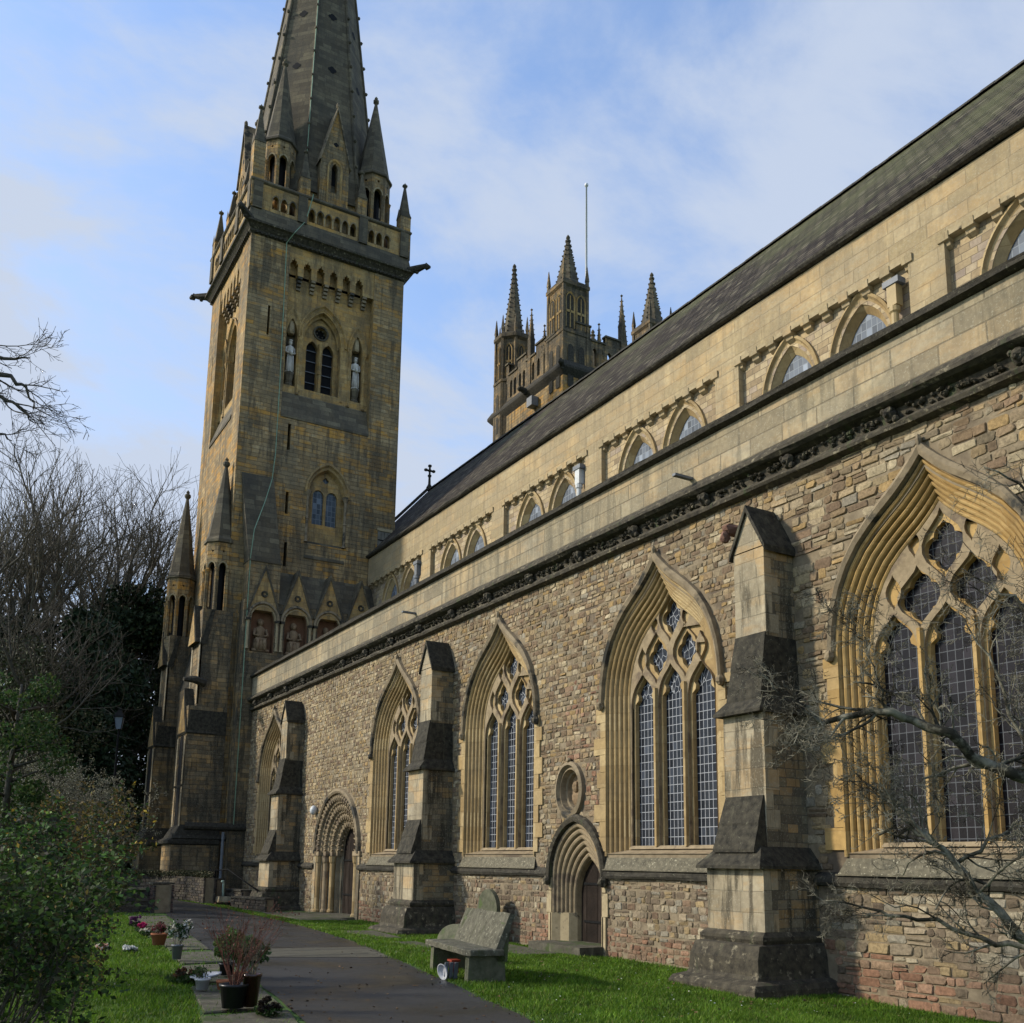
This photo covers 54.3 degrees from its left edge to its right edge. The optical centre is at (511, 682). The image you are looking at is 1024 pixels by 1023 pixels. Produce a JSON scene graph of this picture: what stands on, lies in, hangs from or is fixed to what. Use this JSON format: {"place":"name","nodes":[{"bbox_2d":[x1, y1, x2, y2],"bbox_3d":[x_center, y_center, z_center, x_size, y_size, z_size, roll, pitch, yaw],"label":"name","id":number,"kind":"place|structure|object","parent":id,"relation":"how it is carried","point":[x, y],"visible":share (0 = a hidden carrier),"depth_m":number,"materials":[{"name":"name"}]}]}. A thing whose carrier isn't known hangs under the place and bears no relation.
{"place":"outdoors","nodes":[
{"label":"outdoors","id":0,"kind":"place"},
{"bbox_2d":[0,613,69,783],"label":"evergreen tree","id":1,"kind":"object","parent":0,"point":[18,660],"visible":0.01,"depth_m":55.97,"materials":[{"name":"green plant"}]},
{"bbox_2d":[39,703,132,859],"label":"thicket","id":2,"kind":"object","parent":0,"point":[119,770],"visible":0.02,"depth_m":56.42,"materials":[{"name":"brown plant"}]},
{"bbox_2d":[166,900,533,1022],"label":"path","id":3,"kind":"structure","parent":0,"point":[348,1002],"depth_m":13.90,"materials":[{"name":"grey asphalt"}]},
{"bbox_2d":[262,947,389,956],"bbox_3d":[-3.838,5.017,18.482,2.810,0.004,2.337,5,-11,-20],"label":"sett band","id":4,"kind":"object","parent":3,"relation":"on","point":[328,952],"visible":0.72,"depth_m":18.59,"materials":[{"name":"grey stone"}]},
{"bbox_2d":[171,910,533,1022],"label":"leaf litter","id":5,"kind":"object","parent":3,"relation":"on","point":[339,985],"visible":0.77,"depth_m":13.76,"materials":[{"name":"brown plant"}]},
{"bbox_2d":[437,964,447,979],"bbox_3d":[-1.006,4.242,14.601,0.204,0.237,0.094,-8,-14,40],"label":"dish","id":6,"kind":"object","parent":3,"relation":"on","point":[441,969],"visible":1,"depth_m":14.62,"materials":[{"name":"white ceramic"}]},
{"bbox_2d":[1,900,1012,1022],"bbox_3d":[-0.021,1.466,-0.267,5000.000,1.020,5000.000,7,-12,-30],"label":"ground","id":7,"kind":"structure","parent":0,"point":[285,1007],"depth_m":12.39,"materials":[{"name":"green plant"}]},
{"bbox_2d":[0,671,78,881],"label":"glossy bush","id":8,"kind":"object","parent":7,"relation":"on","point":[27,793],"visible":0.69,"depth_m":32.15,"materials":[{"name":"green plant"}]},
{"bbox_2d":[0,318,92,469],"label":"overhanging tree","id":9,"kind":"object","parent":7,"relation":"on","point":[17,405],"visible":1,"depth_m":14.99,"materials":[{"name":"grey plant"}]},
{"bbox_2d":[0,633,109,847],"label":"thicket","id":10,"kind":"object","parent":7,"relation":"on","point":[25,685],"visible":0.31,"depth_m":44.08,"materials":[{"name":"green plant"}]},
{"bbox_2d":[0,478,111,686],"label":"bare tree","id":11,"kind":"object","parent":7,"relation":"on","point":[11,576],"visible":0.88,"depth_m":53.24,"materials":[{"name":"brown plant"}]},
{"bbox_2d":[0,746,141,861],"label":"twiggy shrub","id":12,"kind":"object","parent":7,"relation":"on","point":[38,776],"visible":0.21,"depth_m":36.61,"materials":[{"name":"brown plant"}]},
{"bbox_2d":[0,795,147,1022],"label":"leafy shrub","id":13,"kind":"object","parent":7,"relation":"on","point":[62,854],"visible":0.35,"depth_m":9.07,"materials":[{"name":"green plant"}]},
{"bbox_2d":[0,606,150,851],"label":"evergreen tree","id":14,"kind":"object","parent":7,"relation":"on","point":[107,760],"visible":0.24,"depth_m":54.90,"materials":[{"name":"green plant"}]},
{"bbox_2d":[0,584,151,835],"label":"bare tree","id":15,"kind":"object","parent":7,"relation":"on","point":[37,624],"visible":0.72,"depth_m":43.65,"materials":[{"name":"brown plant"}]},
{"bbox_2d":[6,888,148,912],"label":"retaining wall","id":16,"kind":"structure","parent":7,"relation":"on","point":[130,908],"depth_m":31.50,"materials":[{"name":"stone"}]},
{"bbox_2d":[0,776,158,989],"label":"leafy shrub","id":17,"kind":"object","parent":7,"relation":"on","point":[82,828],"visible":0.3,"depth_m":13.36,"materials":[{"name":"green plant"}]},
{"bbox_2d":[0,830,159,1022],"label":"leafy shrub","id":18,"kind":"object","parent":7,"relation":"on","point":[56,921],"visible":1,"depth_m":6.68,"materials":[{"name":"green plant"}]},
{"bbox_2d":[0,756,166,879],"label":"twiggy shrub","id":19,"kind":"object","parent":7,"relation":"on","point":[93,797],"visible":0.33,"depth_m":36.88,"materials":[{"name":"brown plant"}]},
{"bbox_2d":[7,606,160,760],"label":"bare tree","id":20,"kind":"object","parent":7,"relation":"on","point":[118,692],"visible":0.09,"depth_m":57.48,"materials":[{"name":"brown plant"}]},
{"bbox_2d":[59,729,125,869],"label":"laurel bush","id":21,"kind":"object","parent":7,"relation":"on","point":[88,759],"visible":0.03,"depth_m":56.12,"materials":[{"name":"green plant"}]},
{"bbox_2d":[0,416,198,657],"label":"bare tree","id":22,"kind":"object","parent":7,"relation":"on","point":[153,563],"visible":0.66,"depth_m":60.05,"materials":[{"name":"brown plant"}]},
{"bbox_2d":[0,488,198,868],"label":"bare tree","id":23,"kind":"object","parent":7,"relation":"on","point":[100,590],"visible":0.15,"depth_m":72.59,"materials":[{"name":"brown plant"}]},
{"bbox_2d":[95,943,111,949],"bbox_3d":[-7.532,4.892,18.411,0.292,0.174,0.405,7,-12,-30],"label":"flower bunch","id":24,"kind":"object","parent":7,"relation":"on","point":[107,947],"visible":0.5,"depth_m":18.37,"materials":[{"name":"plant"}]},
{"bbox_2d":[106,707,125,879],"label":"lamp post","id":25,"kind":"object","parent":7,"relation":"on","point":[119,716],"visible":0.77,"depth_m":41.91,"materials":[{"name":"black metal"}]},
{"bbox_2d":[68,581,165,868],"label":"evergreen tree","id":26,"kind":"object","parent":7,"relation":"on","point":[144,638],"visible":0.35,"depth_m":60.83,"materials":[{"name":"green plant"}]},
{"bbox_2d":[99,815,142,869],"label":"bush","id":27,"kind":"object","parent":7,"relation":"on","point":[126,851],"visible":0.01,"depth_m":59.34,"materials":[{"name":"green plant"}]},
{"bbox_2d":[100,662,154,869],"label":"evergreen tree","id":28,"kind":"object","parent":7,"relation":"on","point":[138,788],"visible":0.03,"depth_m":62.10,"materials":[{"name":"green plant"}]},
{"bbox_2d":[122,945,137,952],"bbox_3d":[-6.924,4.843,18.081,0.288,0.192,0.416,7,-12,-30],"label":"flower bunch","id":29,"kind":"object","parent":7,"relation":"on","point":[129,948],"visible":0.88,"depth_m":18.01,"materials":[{"name":"white plant"}]},
{"bbox_2d":[128,915,141,926],"bbox_3d":[-9.337,5.908,24.691,0.314,0.309,0.411,7,-12,-30],"label":"flower bunch","id":30,"kind":"object","parent":7,"relation":"on","point":[132,923],"visible":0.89,"depth_m":24.61,"materials":[{"name":"purple plant"}]},
{"bbox_2d":[135,922,147,931],"bbox_3d":[-8.445,5.604,22.808,0.334,0.251,0.421,7,-12,-30],"label":"flower bunch","id":31,"kind":"object","parent":7,"relation":"on","point":[142,925],"visible":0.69,"depth_m":22.73,"materials":[{"name":"pink plant"}]},
{"bbox_2d":[139,928,154,935],"bbox_3d":[-7.987,5.468,21.819,0.337,0.189,0.435,7,-12,-30],"label":"flower bunch","id":32,"kind":"object","parent":7,"relation":"on","point":[145,931],"visible":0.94,"depth_m":21.73,"materials":[{"name":"white plant"}]},
{"bbox_2d":[0,912,297,1022],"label":"lawn","id":33,"kind":"structure","parent":7,"relation":"on","point":[154,954],"depth_m":13.08,"materials":[{"name":"green plant"}]},
{"bbox_2d":[0,872,107,1022],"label":"sapling","id":34,"kind":"object","parent":33,"relation":"on","point":[78,979],"visible":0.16,"depth_m":8.31,"materials":[{"name":"green plant"}]},
{"bbox_2d":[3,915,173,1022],"bbox_3d":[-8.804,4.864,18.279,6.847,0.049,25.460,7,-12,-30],"label":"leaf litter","id":35,"kind":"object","parent":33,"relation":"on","point":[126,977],"visible":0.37,"depth_m":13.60,"materials":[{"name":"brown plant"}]},
{"bbox_2d":[167,919,193,959],"bbox_3d":[-5.569,4.290,16.675,0.480,0.657,0.343,7,-12,-30],"label":"flower vase","id":36,"kind":"object","parent":33,"relation":"on","point":[183,930],"visible":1,"depth_m":16.63,"materials":[{"name":"grey metal"}]},
{"bbox_2d":[190,971,221,978],"bbox_3d":[-4.201,4.025,13.679,0.422,0.086,0.420,7,-12,-30],"label":"plate","id":37,"kind":"object","parent":33,"relation":"on","point":[214,974],"visible":0.56,"depth_m":13.72,"materials":[{"name":"white plastic"}]},
{"bbox_2d":[128,916,172,926],"bbox_3d":[-9.851,6.558,27.286,1.091,0.078,4.877,5,-11,-22],"label":"ledger stone","id":38,"kind":"object","parent":7,"relation":"on","point":[144,919],"visible":0.43,"depth_m":27.26,"materials":[{"name":"grey stone"}]},
{"bbox_2d":[97,873,215,903],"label":"rubble wall","id":39,"kind":"structure","parent":7,"relation":"on","point":[197,889],"depth_m":40.65,"materials":[{"name":"stone"}]},
{"bbox_2d":[110,867,213,877],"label":"wall weeds","id":40,"kind":"object","parent":39,"relation":"on","point":[205,873],"depth_m":41.40,"materials":[{"name":"green plant"}]},
{"bbox_2d":[145,882,174,912],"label":"gate pier","id":41,"kind":"structure","parent":7,"relation":"on","point":[163,892],"depth_m":31.65,"materials":[{"name":"stone"}]},
{"bbox_2d":[148,927,190,937],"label":"ledger stone","id":42,"kind":"object","parent":7,"relation":"on","point":[166,931],"visible":0.14,"depth_m":23.35,"materials":[{"name":"grey stone"}]},
{"bbox_2d":[163,967,201,983],"bbox_3d":[-4.540,4.038,13.765,0.482,0.250,0.661,7,-12,-30],"label":"plant","id":43,"kind":"object","parent":7,"relation":"on","point":[181,975],"visible":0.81,"depth_m":13.61,"materials":[{"name":"green plant"}]},
{"bbox_2d":[165,938,208,950],"bbox_3d":[-6.617,5.294,20.078,0.796,0.078,2.901,5,-11,-24],"label":"ledger stone","id":44,"kind":"object","parent":7,"relation":"on","point":[193,945],"visible":0.57,"depth_m":19.81,"materials":[{"name":"grey stone"}]},
{"bbox_2d":[148,921,167,944],"bbox_3d":[-6.838,4.853,19.295,0.326,0.451,0.381,-3,-11,22],"label":"terracotta pot","id":45,"kind":"object","parent":44,"relation":"on","point":[159,936],"visible":1,"depth_m":19.24,"materials":[{"name":"ceramic"}]},
{"bbox_2d":[178,951,226,964],"bbox_3d":[-5.449,4.811,17.328,0.744,0.078,2.109,5,-11,-23],"label":"ledger stone","id":46,"kind":"object","parent":7,"relation":"on","point":[186,957],"visible":0.52,"depth_m":17.03,"materials":[{"name":"grey stone"}]},
{"bbox_2d":[181,964,236,983],"bbox_3d":[-4.490,4.407,15.028,0.780,0.078,2.522,5,-11,-22],"label":"ledger stone","id":47,"kind":"object","parent":7,"relation":"on","point":[214,967],"visible":0.24,"depth_m":15.36,"materials":[{"name":"grey stone"}]},
{"bbox_2d":[212,925,245,974],"bbox_3d":[-4.123,3.898,14.534,0.571,0.704,0.595,7,-12,-30],"label":"drooping plant","id":48,"kind":"object","parent":47,"relation":"on","point":[222,968],"visible":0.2,"depth_m":14.40,"materials":[{"name":"green plant"}]},
{"bbox_2d":[209,877,224,903],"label":"step wall","id":49,"kind":"structure","parent":7,"relation":"on","point":[218,891],"depth_m":40.43,"materials":[{"name":"stone"}]},
{"bbox_2d":[210,868,257,892],"bbox_3d":[-11.006,7.988,39.405,0.202,1.267,4.040,11,-14,-43],"label":"handrail","id":50,"kind":"object","parent":49,"relation":"on","point":[236,876],"visible":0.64,"depth_m":39.34,"materials":[{"name":"black metal"}]},
{"bbox_2d":[215,880,230,901],"bbox_3d":[-11.374,8.234,39.315,0.500,0.842,0.600,7,-12,-30],"label":"standpipe","id":51,"kind":"object","parent":7,"relation":"on","point":[222,898],"visible":0.98,"depth_m":39.10,"materials":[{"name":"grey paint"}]},
{"bbox_2d":[191,985,282,1013],"bbox_3d":[-3.492,3.955,12.466,0.904,0.078,2.669,5,-11,-21],"label":"ledger stone","id":52,"kind":"object","parent":7,"relation":"on","point":[208,997],"visible":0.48,"depth_m":11.99,"materials":[{"name":"grey stone"}]},
{"bbox_2d":[190,965,210,989],"bbox_3d":[-4.002,3.786,12.820,0.271,0.314,0.263,7,-12,-30],"label":"white pot","id":53,"kind":"object","parent":52,"relation":"on","point":[202,982],"visible":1,"depth_m":12.79,"materials":[{"name":"plastic"}]},
{"bbox_2d":[216,979,228,989],"bbox_3d":[-3.718,3.887,12.814,0.173,0.120,0.173,7,-12,-30],"label":"red pot","id":54,"kind":"object","parent":52,"relation":"on","point":[218,981],"visible":0.62,"depth_m":12.76,"materials":[{"name":"ceramic"}]},
{"bbox_2d":[215,931,271,981],"bbox_3d":[-3.606,3.728,13.525,0.749,0.692,0.594,7,-12,-30],"label":"plant","id":55,"kind":"object","parent":52,"relation":"on","point":[266,958],"visible":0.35,"depth_m":13.52,"materials":[{"name":"plant"}]},
{"bbox_2d":[189,897,299,1008],"bbox_3d":[-2.965,3.057,11.325,1.236,1.243,0.868,7,-12,-30],"label":"potted shrub","id":56,"kind":"object","parent":52,"relation":"on","point":[233,995],"visible":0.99,"depth_m":11.33,"materials":[{"name":"brown plant"}]},
{"bbox_2d":[236,933,269,1006],"bbox_3d":[-2.952,3.278,11.477,0.368,0.862,0.432,-2,-11,13],"label":"potted plant","id":57,"kind":"object","parent":52,"relation":"on","point":[252,979],"visible":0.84,"depth_m":11.36,"materials":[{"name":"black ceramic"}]},
{"bbox_2d":[224,888,251,905],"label":"step wall","id":58,"kind":"structure","parent":7,"relation":"on","point":[230,892],"depth_m":39.14,"materials":[{"name":"stone"}]},
{"bbox_2d":[201,1010,297,1022],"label":"ledger stone","id":59,"kind":"object","parent":7,"relation":"on","point":[253,1017],"visible":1,"depth_m":10.66,"materials":[{"name":"grey stone"}]},
{"bbox_2d":[253,995,282,1016],"bbox_3d":[-2.667,3.541,10.906,0.320,0.218,0.432,7,-12,-30],"label":"dry wreath","id":60,"kind":"object","parent":59,"relation":"on","point":[263,1007],"visible":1,"depth_m":10.79,"materials":[{"name":"green plant"}]},
{"bbox_2d":[231,896,275,911],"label":"step wall","id":61,"kind":"structure","parent":7,"relation":"on","point":[260,904],"depth_m":36.81,"materials":[{"name":"stone"}]},
{"bbox_2d":[262,912,346,920],"bbox_3d":[-7.148,8.027,34.099,1.600,0.100,5.200,7,-12,-30],"label":"ledger stone","id":62,"kind":"object","parent":7,"relation":"on","point":[304,916],"visible":0.67,"depth_m":33.54,"materials":[{"name":"grey stone"}]},
{"bbox_2d":[347,930,402,938],"bbox_3d":[-3.595,6.393,25.153,1.014,0.080,2.811,6,-11,-25],"label":"ledger stone","id":63,"kind":"object","parent":7,"relation":"on","point":[375,933],"visible":0.43,"depth_m":25.36,"materials":[{"name":"grey stone"}]},
{"bbox_2d":[395,941,430,947],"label":"ledger stone","id":64,"kind":"object","parent":7,"relation":"on","point":[418,943],"visible":0.29,"depth_m":22.09,"materials":[{"name":"grey stone"}]},
{"bbox_2d":[437,924,459,938],"bbox_3d":[-1.077,4.756,18.084,0.362,0.720,0.840,10,-14,-41],"label":"gravestone","id":65,"kind":"object","parent":7,"relation":"on","point":[448,932],"visible":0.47,"depth_m":18.24,"materials":[{"name":"stone"}]},
{"bbox_2d":[444,959,460,978],"bbox_3d":[-0.891,4.239,14.734,0.300,0.265,0.300,7,-12,-30],"label":"flower pot","id":66,"kind":"object","parent":7,"relation":"on","point":[453,971],"visible":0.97,"depth_m":14.63,"materials":[{"name":"grey plastic"}]},
{"bbox_2d":[425,907,514,983],"bbox_3d":[-0.671,4.018,15.280,0.752,1.041,2.165,5,-11,-20],"label":"stone bench","id":67,"kind":"object","parent":7,"relation":"on","point":[477,945],"visible":0.97,"depth_m":14.80,"materials":[{"name":"grey stone"}]},
{"bbox_2d":[477,889,500,911],"bbox_3d":[-0.574,5.766,24.406,0.110,1.370,0.880,8,-12,-34],"label":"gravestone","id":68,"kind":"object","parent":7,"relation":"on","point":[488,899],"visible":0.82,"depth_m":24.38,"materials":[{"name":"stone"}]},
{"bbox_2d":[508,944,556,954],"bbox_3d":[0.054,5.955,22.097,0.998,0.090,2.564,6,-12,-26],"label":"ledger stone","id":69,"kind":"object","parent":7,"relation":"on","point":[518,948],"visible":0.33,"depth_m":21.68,"materials":[{"name":"grey stone"}]},
{"bbox_2d":[192,901,898,1020],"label":"leaf litter","id":70,"kind":"object","parent":7,"relation":"on","point":[636,983],"visible":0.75,"depth_m":14.41,"materials":[{"name":"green plant"}]},
{"bbox_2d":[131,0,1023,1022],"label":"cathedral","id":71,"kind":"structure","parent":7,"relation":"on","point":[559,610],"depth_m":25.02,"materials":[{"name":"stone"}]},
{"bbox_2d":[218,317,237,423],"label":"belfry window","id":72,"kind":"structure","parent":71,"relation":"in","point":[234,321],"depth_m":54.48,"materials":[{"name":"grey stone"}]},
{"bbox_2d":[250,619,268,652],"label":"statue","id":73,"kind":"object","parent":71,"relation":"in","point":[259,643],"visible":0.99,"depth_m":47.05,"materials":[{"name":"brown stone"}]},
{"bbox_2d":[253,706,281,862],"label":"window","id":74,"kind":"structure","parent":71,"relation":"in","point":[269,756],"depth_m":43.69,"materials":[{"name":"stone"}]},
{"bbox_2d":[284,339,295,374],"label":"statue","id":75,"kind":"object","parent":71,"relation":"in","point":[289,351],"visible":1,"depth_m":51.35,"materials":[{"name":"white stone"}]},
{"bbox_2d":[283,623,301,654],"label":"statue","id":76,"kind":"object","parent":71,"relation":"in","point":[292,637],"visible":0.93,"depth_m":47.89,"materials":[{"name":"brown stone"}]},
{"bbox_2d":[282,305,367,410],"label":"belfry window","id":77,"kind":"structure","parent":71,"relation":"in","point":[321,341],"depth_m":52.74,"materials":[{"name":"grey stone"}]},
{"bbox_2d":[323,627,328,633],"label":"statue","id":78,"kind":"object","parent":71,"relation":"in","point":[325,630],"visible":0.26,"depth_m":48.94,"materials":[{"name":"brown stone"}]},
{"bbox_2d":[304,463,349,564],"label":"tower window","id":79,"kind":"structure","parent":71,"relation":"in","point":[327,492],"depth_m":50.93,"materials":[{"name":"stone"}]},
{"bbox_2d":[303,788,361,919],"bbox_3d":[-5.912,6.091,35.226,1.600,4.650,4.720,7,-12,-30],"label":"round arched doorway","id":80,"kind":"structure","parent":71,"relation":"in","point":[336,854],"depth_m":36.03,"materials":[{"name":"grey stone"}]},
{"bbox_2d":[350,357,360,390],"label":"statue","id":81,"kind":"object","parent":71,"relation":"in","point":[355,367],"visible":1,"depth_m":53.12,"materials":[{"name":"white stone"}]},
{"bbox_2d":[382,574,398,601],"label":"clerestory window","id":82,"kind":"structure","parent":71,"relation":"in","point":[393,589],"depth_m":49.13,"materials":[{"name":"stone"}]},
{"bbox_2d":[365,654,419,865],"bbox_3d":[-3.410,2.407,31.524,0.893,6.675,4.460,7,-12,-30],"label":"window","id":83,"kind":"structure","parent":71,"relation":"in","point":[395,724],"depth_m":32.39,"materials":[{"name":"stone"}]},
{"bbox_2d":[400,562,414,591],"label":"clerestory window","id":84,"kind":"structure","parent":71,"relation":"in","point":[410,581],"depth_m":47.33,"materials":[{"name":"stone"}]},
{"bbox_2d":[440,538,461,569],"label":"clerestory window","id":85,"kind":"structure","parent":71,"relation":"in","point":[453,556],"depth_m":43.58,"materials":[{"name":"stone"}]},
{"bbox_2d":[463,523,486,557],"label":"clerestory window","id":86,"kind":"structure","parent":71,"relation":"in","point":[477,543],"depth_m":41.70,"materials":[{"name":"stone"}]},
{"bbox_2d":[457,611,543,868],"bbox_3d":[-0.118,1.445,25.971,0.894,6.675,4.447,7,-12,-30],"label":"window","id":87,"kind":"structure","parent":71,"relation":"in","point":[500,762],"depth_m":26.34,"materials":[{"name":"stone"}]},
{"bbox_2d":[516,491,544,528],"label":"clerestory window","id":88,"kind":"structure","parent":71,"relation":"in","point":[532,511],"depth_m":37.94,"materials":[{"name":"stone"}]},
{"bbox_2d":[548,470,576,511],"bbox_3d":[1.949,-5.883,35.556,0.400,3.550,2.040,7,-12,-30],"label":"clerestory window","id":89,"kind":"structure","parent":71,"relation":"in","point":[566,492],"depth_m":36.00,"materials":[{"name":"stone"}]},
{"bbox_2d":[528,814,608,956],"bbox_3d":[1.495,4.484,22.112,1.400,3.130,2.401,7,-12,-30],"label":"pointed doorway","id":90,"kind":"structure","parent":71,"relation":"in","point":[577,908],"depth_m":22.53,"materials":[{"name":"grey stone"}]},
{"bbox_2d":[585,182,587,275],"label":"flagpole","id":91,"kind":"object","parent":71,"relation":"on","point":[586,258],"visible":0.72,"depth_m":68.19,"materials":[{"name":"white metal"}]},
{"bbox_2d":[618,426,656,472],"bbox_3d":[4.118,-6.516,31.897,0.400,3.550,2.040,7,-12,-30],"label":"clerestory window","id":92,"kind":"structure","parent":71,"relation":"in","point":[641,449],"depth_m":32.29,"materials":[{"name":"stone"}]},
{"bbox_2d":[594,546,730,872],"bbox_3d":[3.204,0.473,20.364,0.897,6.675,4.476,7,-12,-30],"label":"window","id":93,"kind":"structure","parent":71,"relation":"in","point":[660,748],"depth_m":20.65,"materials":[{"name":"stone"}]},
{"bbox_2d":[662,398,706,448],"bbox_3d":[5.278,-6.856,29.941,0.400,3.550,2.040,7,-12,-30],"label":"clerestory window","id":94,"kind":"structure","parent":71,"relation":"in","point":[688,422],"depth_m":30.31,"materials":[{"name":"stone"}]},
{"bbox_2d":[762,335,819,394],"bbox_3d":[7.447,-7.489,26.282,0.400,3.550,2.040,7,-12,-30],"label":"clerestory window","id":95,"kind":"structure","parent":71,"relation":"in","point":[795,361],"depth_m":26.65,"materials":[{"name":"stone"}]},
{"bbox_2d":[829,292,890,357],"bbox_3d":[8.632,-7.836,24.283,0.400,3.550,2.040,7,-12,-30],"label":"clerestory window","id":96,"kind":"structure","parent":71,"relation":"in","point":[868,320],"depth_m":24.63,"materials":[{"name":"stone"}]},
{"bbox_2d":[819,434,1023,879],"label":"window","id":97,"kind":"structure","parent":71,"relation":"in","point":[896,553],"depth_m":15.22,"materials":[{"name":"beige stone"}]},
{"bbox_2d":[980,198,1023,274],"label":"clerestory window","id":98,"kind":"structure","parent":71,"relation":"in","point":[1012,244],"depth_m":21.24,"materials":[{"name":"stone"}]},
{"bbox_2d":[729,454,1023,1012],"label":"lichened tree","id":99,"kind":"object","parent":7,"relation":"on","point":[1003,769],"visible":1,"depth_m":7.12,"materials":[{"name":"grey plant"}]},
{"bbox_2d":[0,0,1023,764],"label":"sky","id":100,"kind":"structure","parent":0,"point":[699,133],"materials":[{"name":"blue"}]}
]}

